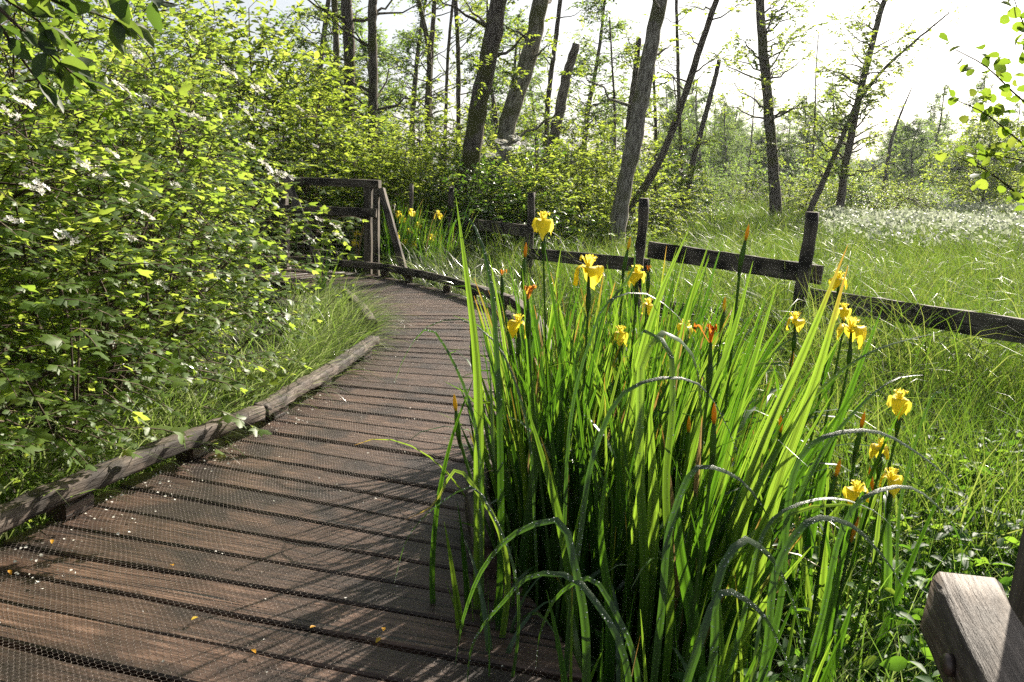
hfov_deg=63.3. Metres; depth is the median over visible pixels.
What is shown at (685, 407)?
iris plant
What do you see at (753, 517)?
iris plant
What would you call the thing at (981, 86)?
forest tree
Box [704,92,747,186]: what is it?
forest tree
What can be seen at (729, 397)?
iris plant
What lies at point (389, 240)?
iris plant
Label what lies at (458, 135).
wild bush
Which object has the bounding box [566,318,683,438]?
iris plant
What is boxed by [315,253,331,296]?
iris plant
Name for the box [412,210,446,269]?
iris plant
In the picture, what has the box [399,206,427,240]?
iris plant
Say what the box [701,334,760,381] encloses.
iris plant
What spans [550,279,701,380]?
iris plant
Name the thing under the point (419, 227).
iris plant
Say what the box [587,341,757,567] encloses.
iris plant
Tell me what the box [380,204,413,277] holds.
iris plant
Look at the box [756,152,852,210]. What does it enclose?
wild bush
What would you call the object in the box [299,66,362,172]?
forest tree
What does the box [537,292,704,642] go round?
iris plant
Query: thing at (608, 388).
iris plant
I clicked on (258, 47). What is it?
wild bush
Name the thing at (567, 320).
iris plant
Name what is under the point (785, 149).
forest tree
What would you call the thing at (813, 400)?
iris plant
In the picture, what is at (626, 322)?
iris plant
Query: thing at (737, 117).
forest tree
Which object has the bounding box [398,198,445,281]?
iris plant
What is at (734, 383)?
iris plant
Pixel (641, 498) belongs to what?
iris plant
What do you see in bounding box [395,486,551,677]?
iris plant
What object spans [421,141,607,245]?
wild bush
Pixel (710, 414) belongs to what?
iris plant
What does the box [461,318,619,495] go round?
iris plant
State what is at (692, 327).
iris plant
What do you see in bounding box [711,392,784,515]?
iris plant
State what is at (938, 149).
forest tree
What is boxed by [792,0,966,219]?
forked tree
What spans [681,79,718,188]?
forest tree
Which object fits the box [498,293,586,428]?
iris plant
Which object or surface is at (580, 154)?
wild bush
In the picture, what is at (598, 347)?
iris plant
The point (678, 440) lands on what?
iris plant
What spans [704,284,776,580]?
iris plant
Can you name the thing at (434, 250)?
iris plant
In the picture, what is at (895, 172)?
forest tree
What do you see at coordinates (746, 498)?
iris plant
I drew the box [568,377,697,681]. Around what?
iris plant
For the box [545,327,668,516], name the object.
iris plant
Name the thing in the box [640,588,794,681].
iris plant
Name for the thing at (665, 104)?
forest tree
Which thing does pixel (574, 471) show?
iris plant
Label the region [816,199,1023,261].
seed heads
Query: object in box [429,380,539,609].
iris plant
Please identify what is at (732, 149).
forest tree
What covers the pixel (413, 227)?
iris plant
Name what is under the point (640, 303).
iris plant
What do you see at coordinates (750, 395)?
iris plant
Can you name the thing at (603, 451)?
iris plant
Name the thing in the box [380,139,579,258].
wild bush
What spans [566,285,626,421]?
iris plant
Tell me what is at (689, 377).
iris plant
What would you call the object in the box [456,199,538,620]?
iris plant
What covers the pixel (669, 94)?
forest tree
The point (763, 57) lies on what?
tall tree
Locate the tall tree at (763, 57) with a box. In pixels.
[702,0,833,219]
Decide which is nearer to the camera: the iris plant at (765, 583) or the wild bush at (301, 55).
the iris plant at (765, 583)
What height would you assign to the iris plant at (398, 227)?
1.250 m
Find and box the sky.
[0,0,1023,161]
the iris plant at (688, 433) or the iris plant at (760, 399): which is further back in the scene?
the iris plant at (760, 399)
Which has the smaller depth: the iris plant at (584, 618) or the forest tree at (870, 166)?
the iris plant at (584, 618)
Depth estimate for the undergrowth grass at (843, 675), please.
2.77 m
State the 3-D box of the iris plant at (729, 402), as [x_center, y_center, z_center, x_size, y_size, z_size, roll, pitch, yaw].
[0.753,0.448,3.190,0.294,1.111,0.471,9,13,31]
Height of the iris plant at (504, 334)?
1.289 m
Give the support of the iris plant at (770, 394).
on the ground at (276, 343)
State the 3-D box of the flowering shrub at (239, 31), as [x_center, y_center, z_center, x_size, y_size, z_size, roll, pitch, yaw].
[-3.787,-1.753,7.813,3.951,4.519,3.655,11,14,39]
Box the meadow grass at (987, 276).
[11,188,1023,598]
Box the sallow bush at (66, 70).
[0,0,179,113]
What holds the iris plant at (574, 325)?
on the ground at (276, 343)
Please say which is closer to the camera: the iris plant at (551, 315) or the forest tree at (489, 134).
the iris plant at (551, 315)
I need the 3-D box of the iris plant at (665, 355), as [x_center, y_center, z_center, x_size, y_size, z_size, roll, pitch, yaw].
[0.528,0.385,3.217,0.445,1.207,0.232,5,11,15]
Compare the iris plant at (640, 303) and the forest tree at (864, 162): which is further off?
the forest tree at (864, 162)
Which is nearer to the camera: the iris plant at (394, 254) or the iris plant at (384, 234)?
the iris plant at (394, 254)
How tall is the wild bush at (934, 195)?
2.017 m
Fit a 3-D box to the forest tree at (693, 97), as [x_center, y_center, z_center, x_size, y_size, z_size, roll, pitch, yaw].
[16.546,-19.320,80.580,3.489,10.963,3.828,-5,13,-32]
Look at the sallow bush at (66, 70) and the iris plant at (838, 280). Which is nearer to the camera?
the sallow bush at (66, 70)
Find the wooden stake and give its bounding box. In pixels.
[409,184,412,238]
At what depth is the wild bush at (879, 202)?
29.61 m
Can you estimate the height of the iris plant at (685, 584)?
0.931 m
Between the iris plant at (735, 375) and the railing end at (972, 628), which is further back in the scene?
the iris plant at (735, 375)
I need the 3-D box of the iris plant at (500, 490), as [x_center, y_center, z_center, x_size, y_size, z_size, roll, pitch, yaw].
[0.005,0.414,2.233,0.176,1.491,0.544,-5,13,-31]
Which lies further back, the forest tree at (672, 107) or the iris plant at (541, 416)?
the forest tree at (672, 107)
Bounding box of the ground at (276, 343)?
[0,163,1023,681]
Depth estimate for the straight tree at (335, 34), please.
18.98 m
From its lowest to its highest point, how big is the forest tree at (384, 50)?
7.834 m
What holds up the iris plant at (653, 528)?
on the ground at (276, 343)
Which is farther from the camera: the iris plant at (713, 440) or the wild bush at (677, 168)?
the wild bush at (677, 168)
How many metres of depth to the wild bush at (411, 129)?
16.91 m
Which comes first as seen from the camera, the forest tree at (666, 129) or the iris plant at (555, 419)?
the iris plant at (555, 419)
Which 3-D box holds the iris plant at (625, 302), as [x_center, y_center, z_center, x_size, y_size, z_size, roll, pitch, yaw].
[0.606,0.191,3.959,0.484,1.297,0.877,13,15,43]
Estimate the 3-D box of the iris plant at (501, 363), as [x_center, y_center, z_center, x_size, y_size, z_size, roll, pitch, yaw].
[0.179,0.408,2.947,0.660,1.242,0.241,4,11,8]
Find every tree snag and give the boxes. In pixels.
[499,43,583,236]
[615,25,671,215]
[660,59,725,224]
[873,88,919,206]
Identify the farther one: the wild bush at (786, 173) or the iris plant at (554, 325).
the wild bush at (786, 173)
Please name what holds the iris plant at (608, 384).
on the ground at (276, 343)
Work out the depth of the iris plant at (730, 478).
2.51 m
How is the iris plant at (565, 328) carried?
on the ground at (276, 343)
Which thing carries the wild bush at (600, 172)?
on the ground at (276, 343)
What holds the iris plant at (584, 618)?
on the ground at (276, 343)
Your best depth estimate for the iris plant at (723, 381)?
3.69 m
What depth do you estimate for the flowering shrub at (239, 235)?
4.29 m
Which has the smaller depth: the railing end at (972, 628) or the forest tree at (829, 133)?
the railing end at (972, 628)
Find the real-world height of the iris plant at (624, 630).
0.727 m
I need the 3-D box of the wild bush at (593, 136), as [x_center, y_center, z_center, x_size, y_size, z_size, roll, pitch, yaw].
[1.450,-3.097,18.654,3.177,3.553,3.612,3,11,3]
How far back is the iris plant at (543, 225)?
2.89 m
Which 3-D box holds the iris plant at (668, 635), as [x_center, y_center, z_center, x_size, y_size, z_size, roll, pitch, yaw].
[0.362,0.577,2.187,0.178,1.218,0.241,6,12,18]
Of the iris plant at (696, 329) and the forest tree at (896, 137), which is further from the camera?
the forest tree at (896, 137)
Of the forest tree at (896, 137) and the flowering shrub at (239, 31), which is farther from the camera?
the forest tree at (896, 137)
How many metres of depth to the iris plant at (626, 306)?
4.06 m
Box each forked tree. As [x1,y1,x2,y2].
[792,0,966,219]
[799,0,933,220]
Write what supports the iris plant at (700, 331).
on the ground at (276, 343)
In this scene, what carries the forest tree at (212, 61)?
on the ground at (276, 343)
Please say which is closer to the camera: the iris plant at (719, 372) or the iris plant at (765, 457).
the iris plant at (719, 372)
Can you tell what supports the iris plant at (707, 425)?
on the ground at (276, 343)
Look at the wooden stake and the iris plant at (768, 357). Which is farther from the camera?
the wooden stake
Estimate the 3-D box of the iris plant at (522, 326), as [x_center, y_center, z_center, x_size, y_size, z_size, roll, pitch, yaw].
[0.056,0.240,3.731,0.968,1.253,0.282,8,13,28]
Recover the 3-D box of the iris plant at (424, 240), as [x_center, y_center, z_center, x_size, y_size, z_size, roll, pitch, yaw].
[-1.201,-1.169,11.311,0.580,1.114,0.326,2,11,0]
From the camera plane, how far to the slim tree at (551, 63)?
19.05 m
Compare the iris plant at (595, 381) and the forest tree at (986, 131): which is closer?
the iris plant at (595, 381)
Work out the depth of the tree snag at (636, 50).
18.13 m
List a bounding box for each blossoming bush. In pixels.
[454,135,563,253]
[657,142,726,219]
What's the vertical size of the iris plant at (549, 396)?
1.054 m
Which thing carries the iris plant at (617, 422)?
on the ground at (276, 343)
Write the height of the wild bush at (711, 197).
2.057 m
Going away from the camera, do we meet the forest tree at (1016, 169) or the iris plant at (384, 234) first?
the iris plant at (384, 234)
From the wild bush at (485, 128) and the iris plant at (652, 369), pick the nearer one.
the iris plant at (652, 369)
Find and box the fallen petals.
[0,340,502,671]
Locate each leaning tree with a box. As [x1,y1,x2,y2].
[419,0,556,236]
[478,0,574,231]
[560,0,694,254]
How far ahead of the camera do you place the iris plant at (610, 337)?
3.21 m
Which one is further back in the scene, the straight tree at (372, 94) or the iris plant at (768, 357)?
the straight tree at (372, 94)
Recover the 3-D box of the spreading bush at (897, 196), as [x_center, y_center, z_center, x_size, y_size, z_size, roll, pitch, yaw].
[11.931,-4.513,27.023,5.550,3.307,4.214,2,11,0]
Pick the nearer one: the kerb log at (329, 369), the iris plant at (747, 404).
the iris plant at (747, 404)
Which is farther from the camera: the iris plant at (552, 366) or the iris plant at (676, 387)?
the iris plant at (552, 366)
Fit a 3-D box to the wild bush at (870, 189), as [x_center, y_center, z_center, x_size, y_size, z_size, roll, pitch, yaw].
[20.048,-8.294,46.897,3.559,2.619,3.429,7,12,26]
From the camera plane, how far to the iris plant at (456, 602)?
2.21 m
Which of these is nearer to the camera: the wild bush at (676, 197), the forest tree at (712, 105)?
the wild bush at (676, 197)
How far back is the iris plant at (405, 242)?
11.06 m
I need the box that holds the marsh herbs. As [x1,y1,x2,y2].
[538,420,1023,681]
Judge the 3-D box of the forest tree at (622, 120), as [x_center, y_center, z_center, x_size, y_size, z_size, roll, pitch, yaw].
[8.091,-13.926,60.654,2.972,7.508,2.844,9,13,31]
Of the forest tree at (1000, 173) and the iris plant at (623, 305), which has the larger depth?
the forest tree at (1000, 173)
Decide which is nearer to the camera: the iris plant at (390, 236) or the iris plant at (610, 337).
the iris plant at (610, 337)
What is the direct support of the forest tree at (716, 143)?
on the ground at (276, 343)
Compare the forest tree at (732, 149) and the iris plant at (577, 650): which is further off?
the forest tree at (732, 149)
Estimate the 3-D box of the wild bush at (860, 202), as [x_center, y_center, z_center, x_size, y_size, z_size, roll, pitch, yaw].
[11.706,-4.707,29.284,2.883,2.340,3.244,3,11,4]
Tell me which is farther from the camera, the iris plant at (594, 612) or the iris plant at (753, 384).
the iris plant at (753, 384)
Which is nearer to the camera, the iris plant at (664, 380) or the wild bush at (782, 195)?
the iris plant at (664, 380)
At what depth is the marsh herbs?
2.97 m
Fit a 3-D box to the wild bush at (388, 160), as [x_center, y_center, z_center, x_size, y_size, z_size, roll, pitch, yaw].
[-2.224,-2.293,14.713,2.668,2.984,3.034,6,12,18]
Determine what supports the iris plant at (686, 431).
on the ground at (276, 343)
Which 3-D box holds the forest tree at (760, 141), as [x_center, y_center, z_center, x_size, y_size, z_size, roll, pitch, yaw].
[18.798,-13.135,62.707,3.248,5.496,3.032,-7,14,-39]
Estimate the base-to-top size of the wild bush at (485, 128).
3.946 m
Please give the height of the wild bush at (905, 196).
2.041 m
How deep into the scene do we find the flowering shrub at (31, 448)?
2.59 m
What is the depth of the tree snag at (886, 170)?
33.00 m
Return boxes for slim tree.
[360,0,486,211]
[392,0,475,166]
[398,0,506,184]
[409,0,515,146]
[509,0,601,149]
[558,0,659,179]
[583,39,711,213]
[631,0,717,205]
[721,68,772,185]
[783,28,833,180]
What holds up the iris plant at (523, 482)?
on the ground at (276, 343)
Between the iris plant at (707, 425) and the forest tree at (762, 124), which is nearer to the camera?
the iris plant at (707, 425)
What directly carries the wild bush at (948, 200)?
on the ground at (276, 343)
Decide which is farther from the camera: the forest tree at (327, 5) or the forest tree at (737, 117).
the forest tree at (737, 117)
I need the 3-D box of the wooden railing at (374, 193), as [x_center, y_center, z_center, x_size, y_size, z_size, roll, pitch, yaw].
[-2.959,-1.206,9.957,3.480,1.528,0.827,4,11,10]
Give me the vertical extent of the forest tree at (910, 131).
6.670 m
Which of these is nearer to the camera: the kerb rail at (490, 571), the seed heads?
the kerb rail at (490, 571)
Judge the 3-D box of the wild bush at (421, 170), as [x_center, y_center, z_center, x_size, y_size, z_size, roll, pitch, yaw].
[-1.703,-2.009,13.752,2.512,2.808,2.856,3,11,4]
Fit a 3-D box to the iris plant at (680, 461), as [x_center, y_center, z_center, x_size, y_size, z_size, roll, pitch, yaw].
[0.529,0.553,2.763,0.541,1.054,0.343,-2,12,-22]
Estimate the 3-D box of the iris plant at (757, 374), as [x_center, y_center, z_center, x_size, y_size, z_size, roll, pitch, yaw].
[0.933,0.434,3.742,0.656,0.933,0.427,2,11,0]
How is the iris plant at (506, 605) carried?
on the ground at (276, 343)
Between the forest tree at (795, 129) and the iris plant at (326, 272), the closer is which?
the iris plant at (326, 272)
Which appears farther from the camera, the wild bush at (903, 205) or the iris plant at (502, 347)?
the wild bush at (903, 205)
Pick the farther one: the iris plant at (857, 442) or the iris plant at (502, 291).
the iris plant at (502, 291)
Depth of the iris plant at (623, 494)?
2.38 m
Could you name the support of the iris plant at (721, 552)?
on the ground at (276, 343)
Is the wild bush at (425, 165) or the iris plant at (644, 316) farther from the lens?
the wild bush at (425, 165)
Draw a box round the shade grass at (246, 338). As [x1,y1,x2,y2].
[0,271,380,546]
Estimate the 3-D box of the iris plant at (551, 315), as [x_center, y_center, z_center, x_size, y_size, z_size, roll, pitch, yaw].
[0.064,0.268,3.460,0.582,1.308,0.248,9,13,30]
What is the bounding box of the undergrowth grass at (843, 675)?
[522,413,1023,681]
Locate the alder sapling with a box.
[935,0,1023,210]
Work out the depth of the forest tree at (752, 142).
94.69 m
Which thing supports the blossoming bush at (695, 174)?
on the ground at (276, 343)
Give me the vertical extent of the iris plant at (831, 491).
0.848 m
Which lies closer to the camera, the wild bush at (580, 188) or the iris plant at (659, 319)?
the iris plant at (659, 319)
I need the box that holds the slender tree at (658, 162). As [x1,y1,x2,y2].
[626,0,768,234]
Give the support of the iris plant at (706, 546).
on the ground at (276, 343)
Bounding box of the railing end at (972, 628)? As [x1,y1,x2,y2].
[920,527,1023,681]
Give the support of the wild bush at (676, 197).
on the ground at (276, 343)
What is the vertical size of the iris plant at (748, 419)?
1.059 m
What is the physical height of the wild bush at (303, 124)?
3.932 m
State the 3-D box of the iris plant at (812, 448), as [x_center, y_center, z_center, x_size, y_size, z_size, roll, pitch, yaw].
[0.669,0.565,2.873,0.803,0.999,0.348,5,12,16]
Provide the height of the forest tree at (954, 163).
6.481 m
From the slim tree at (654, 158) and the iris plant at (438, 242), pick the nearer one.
the iris plant at (438, 242)
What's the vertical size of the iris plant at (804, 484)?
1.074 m
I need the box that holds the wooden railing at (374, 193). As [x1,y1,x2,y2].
[148,174,406,297]
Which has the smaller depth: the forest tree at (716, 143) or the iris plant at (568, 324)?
the iris plant at (568, 324)
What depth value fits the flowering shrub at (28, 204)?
4.05 m
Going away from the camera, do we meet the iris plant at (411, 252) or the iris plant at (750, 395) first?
the iris plant at (750, 395)
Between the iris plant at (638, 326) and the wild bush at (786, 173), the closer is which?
the iris plant at (638, 326)
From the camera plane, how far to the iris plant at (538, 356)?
2.81 m
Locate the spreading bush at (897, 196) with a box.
[785,156,964,224]
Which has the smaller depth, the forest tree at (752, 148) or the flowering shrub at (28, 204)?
the flowering shrub at (28, 204)
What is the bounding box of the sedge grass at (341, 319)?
[0,242,611,539]
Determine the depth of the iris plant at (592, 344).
2.85 m
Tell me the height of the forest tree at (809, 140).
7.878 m
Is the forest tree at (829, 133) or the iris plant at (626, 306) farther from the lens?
the forest tree at (829, 133)
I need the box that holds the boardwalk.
[0,262,581,681]
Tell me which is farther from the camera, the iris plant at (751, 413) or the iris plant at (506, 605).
the iris plant at (751, 413)
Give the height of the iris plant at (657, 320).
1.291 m
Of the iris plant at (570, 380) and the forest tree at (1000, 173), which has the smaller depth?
the iris plant at (570, 380)
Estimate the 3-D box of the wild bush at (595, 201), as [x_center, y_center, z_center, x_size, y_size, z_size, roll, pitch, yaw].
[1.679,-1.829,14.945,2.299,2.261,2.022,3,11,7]
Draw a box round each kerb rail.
[162,253,464,291]
[339,286,376,331]
[464,283,514,310]
[464,296,551,578]
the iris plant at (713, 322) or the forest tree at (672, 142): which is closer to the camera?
the iris plant at (713, 322)
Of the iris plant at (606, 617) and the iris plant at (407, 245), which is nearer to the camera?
the iris plant at (606, 617)
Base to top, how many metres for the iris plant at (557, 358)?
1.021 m
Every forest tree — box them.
[157,16,226,158]
[272,0,367,186]
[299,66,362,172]
[314,22,422,162]
[361,0,447,163]
[366,95,403,175]
[449,121,466,177]
[451,0,531,175]
[478,8,550,174]
[479,111,515,173]
[504,32,560,175]
[538,111,579,181]
[540,0,639,178]
[580,94,625,185]
[610,99,639,167]
[641,132,683,187]
[642,112,665,191]
[656,83,674,154]
[659,71,696,169]
[660,101,676,187]
[664,122,709,183]
[665,110,715,182]
[668,92,701,165]
[672,94,705,171]
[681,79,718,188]
[702,100,734,192]
[702,104,738,179]
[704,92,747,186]
[705,123,745,189]
[706,106,761,198]
[730,103,748,156]
[734,134,756,193]
[740,130,778,193]
[741,125,765,181]
[741,127,778,195]
[751,95,790,184]
[757,126,800,196]
[776,110,803,186]
[778,97,842,190]
[785,94,824,194]
[816,70,853,174]
[817,108,851,162]
[819,144,858,195]
[829,120,863,184]
[851,156,875,190]
[863,123,924,202]
[863,157,880,195]
[873,127,918,194]
[875,127,891,180]
[877,113,940,195]
[902,124,950,194]
[912,82,962,204]
[915,112,1023,214]
[917,107,944,194]
[922,111,956,197]
[937,147,977,195]
[943,132,986,200]
[945,69,1006,197]
[949,134,993,191]
[976,117,999,203]
[979,152,1014,203]
[993,141,1023,204]
[1001,102,1023,189]
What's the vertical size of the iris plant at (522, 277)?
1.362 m
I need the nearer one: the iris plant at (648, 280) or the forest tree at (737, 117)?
the iris plant at (648, 280)
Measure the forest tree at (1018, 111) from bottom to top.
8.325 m
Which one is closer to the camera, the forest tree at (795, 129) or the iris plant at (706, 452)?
the iris plant at (706, 452)
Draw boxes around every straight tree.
[266,0,441,236]
[273,0,387,217]
[300,0,460,180]
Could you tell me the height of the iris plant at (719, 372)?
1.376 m
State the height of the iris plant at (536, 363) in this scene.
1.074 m
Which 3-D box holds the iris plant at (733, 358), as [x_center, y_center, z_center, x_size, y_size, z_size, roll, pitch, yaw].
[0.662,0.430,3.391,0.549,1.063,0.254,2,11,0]
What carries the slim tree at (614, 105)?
on the ground at (276, 343)
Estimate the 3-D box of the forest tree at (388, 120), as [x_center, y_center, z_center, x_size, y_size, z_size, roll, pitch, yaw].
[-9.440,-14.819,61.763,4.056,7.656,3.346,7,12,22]
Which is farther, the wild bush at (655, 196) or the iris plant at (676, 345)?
the wild bush at (655, 196)
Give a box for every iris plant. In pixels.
[313,248,344,298]
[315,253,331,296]
[342,223,363,272]
[343,223,363,272]
[356,351,515,514]
[380,201,397,264]
[380,203,406,257]
[380,204,408,277]
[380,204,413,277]
[380,210,399,261]
[384,215,402,259]
[390,200,421,254]
[392,205,428,260]
[393,219,405,278]
[394,329,490,629]
[395,204,422,264]
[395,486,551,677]
[396,195,425,266]
[396,214,456,268]
[396,319,634,632]
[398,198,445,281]
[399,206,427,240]
[400,212,420,278]
[401,211,419,255]
[401,318,620,490]
[402,208,419,262]
[403,218,435,247]
[404,223,442,260]
[408,207,433,266]
[408,469,542,637]
[409,212,435,269]
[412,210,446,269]
[418,217,450,271]
[419,221,440,269]
[424,212,436,260]
[428,229,446,266]
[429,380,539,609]
[431,200,477,264]
[434,217,465,263]
[435,341,558,457]
[440,209,457,254]
[440,342,574,560]
[445,211,553,633]
[446,356,573,572]
[449,325,553,415]
[453,394,503,573]
[455,268,620,381]
[455,269,591,499]
[455,517,607,681]
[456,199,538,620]
[456,316,567,374]
[458,367,540,514]
[460,331,605,503]
[460,359,568,547]
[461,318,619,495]
[462,277,628,404]
[462,323,605,386]
[467,571,631,681]
[469,326,528,595]
[469,350,625,495]
[469,383,660,525]
[471,251,575,427]
[472,275,536,403]
[474,250,560,420]
[474,278,619,474]
[481,258,585,369]
[483,318,632,622]
[484,270,548,588]
[484,338,740,580]
[485,256,511,456]
[487,275,594,585]
[490,280,573,372]
[490,337,721,681]
[494,294,693,599]
[494,351,659,441]
[496,269,628,413]
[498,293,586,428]
[502,249,608,352]
[504,336,540,506]
[505,326,729,453]
[506,302,777,479]
[507,313,546,490]
[507,313,582,403]
[507,329,630,517]
[512,318,682,575]
[518,292,685,637]
[518,339,692,457]
[520,330,581,397]
[521,243,542,362]
[524,281,631,406]
[524,285,624,654]
[524,316,612,415]
[524,345,624,420]
[525,271,610,393]
[525,402,588,652]
[527,354,619,430]
[530,297,624,483]
[532,211,561,396]
[533,354,627,437]
[536,344,754,556]
[536,576,640,681]
[537,285,670,349]
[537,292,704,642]
[539,299,582,379]
[541,315,617,407]
[541,381,804,606]
[544,244,564,534]
[545,271,641,334]
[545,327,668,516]
[547,342,639,396]
[548,329,756,444]
[549,267,659,360]
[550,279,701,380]
[550,315,704,483]
[551,275,650,391]
[555,271,686,395]
[555,376,739,681]
[556,311,627,416]
[556,363,739,676]
[557,284,619,347]
[559,260,688,365]
[559,327,648,565]
[560,318,696,400]
[561,278,650,367]
[562,284,579,398]
[563,323,636,392]
[565,274,660,389]
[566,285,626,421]
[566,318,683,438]
[567,344,679,576]
[568,319,692,397]
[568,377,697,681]
[569,309,731,585]
[569,359,665,567]
[573,254,657,488]
[574,273,716,363]
[575,287,683,384]
[576,294,662,407]
[577,289,711,352]
[578,269,704,458]
[578,319,643,389]
[579,305,792,400]
[582,294,798,382]
[582,406,875,681]
[583,278,706,363]
[584,322,744,446]
[585,369,872,666]
[586,298,652,398]
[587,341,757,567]
[587,362,822,681]
[588,297,675,474]
[589,227,689,613]
[589,308,652,375]
[590,220,635,377]
[591,304,868,479]
[592,272,659,341]
[593,327,661,473]
[594,317,763,437]
[595,290,701,371]
[595,389,700,540]
[596,457,634,681]
[598,287,718,412]
[600,299,690,345]
[601,287,651,365]
[602,269,761,416]
[603,289,630,438]
[603,353,707,661]
[607,248,676,386]
[607,267,776,374]
[607,290,700,380]
[609,325,627,420]
[610,237,630,370]
[611,465,774,681]
[614,326,757,401]
[614,327,628,409]
[618,254,734,362]
[618,378,743,435]
[618,383,734,493]
[621,323,819,480]
[624,392,662,681]
[625,288,736,490]
[625,330,705,681]
[625,379,833,633]
[626,283,746,382]
[627,264,683,470]
[627,265,650,349]
[627,272,675,370]
[627,297,840,455]
[628,316,767,480]
[630,290,687,347]
[631,330,680,681]
[636,309,735,458]
[638,287,803,423]
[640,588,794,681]
[641,269,704,347]
[642,297,740,343]
[644,279,802,487]
[645,388,859,601]
[648,321,718,450]
[650,367,814,429]
[651,320,666,423]
[653,246,765,346]
[653,272,721,350]
[653,340,767,492]
[653,359,784,681]
[657,238,710,555]
[658,370,873,535]
[658,464,704,681]
[659,330,943,607]
[660,277,871,445]
[660,408,795,534]
[661,303,692,402]
[661,359,762,551]
[665,317,775,471]
[667,297,814,436]
[667,333,751,411]
[669,322,811,681]
[670,403,716,671]
[672,497,900,681]
[673,374,838,536]
[678,288,733,360]
[681,263,752,524]
[682,291,774,470]
[682,401,767,562]
[684,239,790,369]
[685,417,690,458]
[687,297,725,429]
[693,298,718,351]
[693,364,795,421]
[696,287,792,379]
[696,301,765,420]
[701,326,846,623]
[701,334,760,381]
[702,334,797,431]
[702,408,827,599]
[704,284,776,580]
[704,354,765,441]
[704,379,772,493]
[704,383,760,517]
[706,536,807,681]
[707,363,815,483]
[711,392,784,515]
[714,322,775,470]
[722,224,760,426]
[722,245,847,628]
[723,364,845,544]
[725,375,917,681]
[731,266,847,681]
[734,515,913,681]
[736,378,837,527]
[739,416,782,677]
[746,320,784,398]
[750,428,964,681]
[752,380,835,482]
[753,316,867,636]
[753,370,841,421]
[759,387,894,455]
[770,311,831,538]
[773,307,882,644]
[778,419,953,681]
[780,303,933,575]
[789,271,847,560]
[791,401,902,665]
[795,459,840,678]
[802,485,962,681]
[813,418,868,681]
[817,388,911,648]
[835,412,885,573]
[873,391,951,681]
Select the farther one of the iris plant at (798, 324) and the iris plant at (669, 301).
the iris plant at (669, 301)
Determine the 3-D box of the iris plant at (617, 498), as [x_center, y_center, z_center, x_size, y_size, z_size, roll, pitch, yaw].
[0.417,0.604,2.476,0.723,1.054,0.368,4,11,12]
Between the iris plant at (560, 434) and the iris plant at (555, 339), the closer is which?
the iris plant at (560, 434)
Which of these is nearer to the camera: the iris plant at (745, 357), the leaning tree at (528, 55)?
the iris plant at (745, 357)
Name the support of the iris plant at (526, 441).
on the ground at (276, 343)
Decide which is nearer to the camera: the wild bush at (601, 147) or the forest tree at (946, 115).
the wild bush at (601, 147)
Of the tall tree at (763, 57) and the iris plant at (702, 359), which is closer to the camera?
the iris plant at (702, 359)
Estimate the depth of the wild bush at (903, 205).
30.73 m
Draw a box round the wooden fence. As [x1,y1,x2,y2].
[447,188,1023,358]
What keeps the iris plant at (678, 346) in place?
on the ground at (276, 343)
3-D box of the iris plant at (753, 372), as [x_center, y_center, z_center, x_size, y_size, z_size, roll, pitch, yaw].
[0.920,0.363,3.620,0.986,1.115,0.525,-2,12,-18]
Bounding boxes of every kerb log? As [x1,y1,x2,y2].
[0,405,265,534]
[253,336,379,419]
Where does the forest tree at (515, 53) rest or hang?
on the ground at (276, 343)
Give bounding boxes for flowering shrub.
[0,0,276,431]
[0,0,286,533]
[0,0,342,432]
[0,0,347,351]
[0,0,360,482]
[0,45,51,461]
[0,104,43,473]
[1,0,368,373]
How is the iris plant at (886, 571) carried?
on the ground at (276, 343)
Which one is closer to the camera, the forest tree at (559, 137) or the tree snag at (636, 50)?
the tree snag at (636, 50)
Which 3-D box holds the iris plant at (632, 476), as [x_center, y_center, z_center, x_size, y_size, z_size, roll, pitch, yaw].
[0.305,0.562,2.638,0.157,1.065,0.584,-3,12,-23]
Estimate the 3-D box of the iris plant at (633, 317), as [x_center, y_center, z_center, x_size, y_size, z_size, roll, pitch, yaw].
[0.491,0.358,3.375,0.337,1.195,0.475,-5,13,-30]
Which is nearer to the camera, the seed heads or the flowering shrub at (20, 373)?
the flowering shrub at (20, 373)
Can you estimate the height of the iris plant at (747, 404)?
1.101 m
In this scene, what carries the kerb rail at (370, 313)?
on the boardwalk
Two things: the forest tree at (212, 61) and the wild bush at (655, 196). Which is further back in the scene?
the forest tree at (212, 61)
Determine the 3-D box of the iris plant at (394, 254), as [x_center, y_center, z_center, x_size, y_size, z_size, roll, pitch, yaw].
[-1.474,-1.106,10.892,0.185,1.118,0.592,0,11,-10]
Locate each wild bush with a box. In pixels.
[23,0,371,240]
[114,0,397,255]
[128,0,402,253]
[203,53,404,268]
[250,93,433,258]
[254,76,412,228]
[290,102,429,267]
[307,122,440,256]
[311,95,432,240]
[322,131,472,262]
[356,112,457,218]
[357,181,498,259]
[360,104,498,231]
[373,134,483,246]
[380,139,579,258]
[404,116,523,220]
[407,158,597,262]
[412,81,549,211]
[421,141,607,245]
[422,156,614,262]
[464,135,613,250]
[485,99,618,228]
[509,97,660,238]
[532,124,645,214]
[536,158,631,245]
[540,140,656,240]
[550,210,623,255]
[563,110,677,225]
[566,177,669,248]
[570,137,687,247]
[574,225,629,254]
[603,148,709,244]
[613,139,726,235]
[638,171,713,214]
[656,176,717,224]
[664,162,728,196]
[693,177,742,210]
[694,175,724,206]
[701,152,789,203]
[705,177,744,198]
[715,177,754,206]
[730,173,768,205]
[755,176,785,200]
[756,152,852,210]
[760,171,814,217]
[785,162,850,209]
[792,157,881,205]
[804,177,882,219]
[830,169,908,209]
[847,175,889,202]
[867,170,925,204]
[869,185,908,212]
[876,187,927,208]
[896,190,938,209]
[912,186,949,209]
[918,175,980,210]
[933,167,1000,203]
[992,194,1022,208]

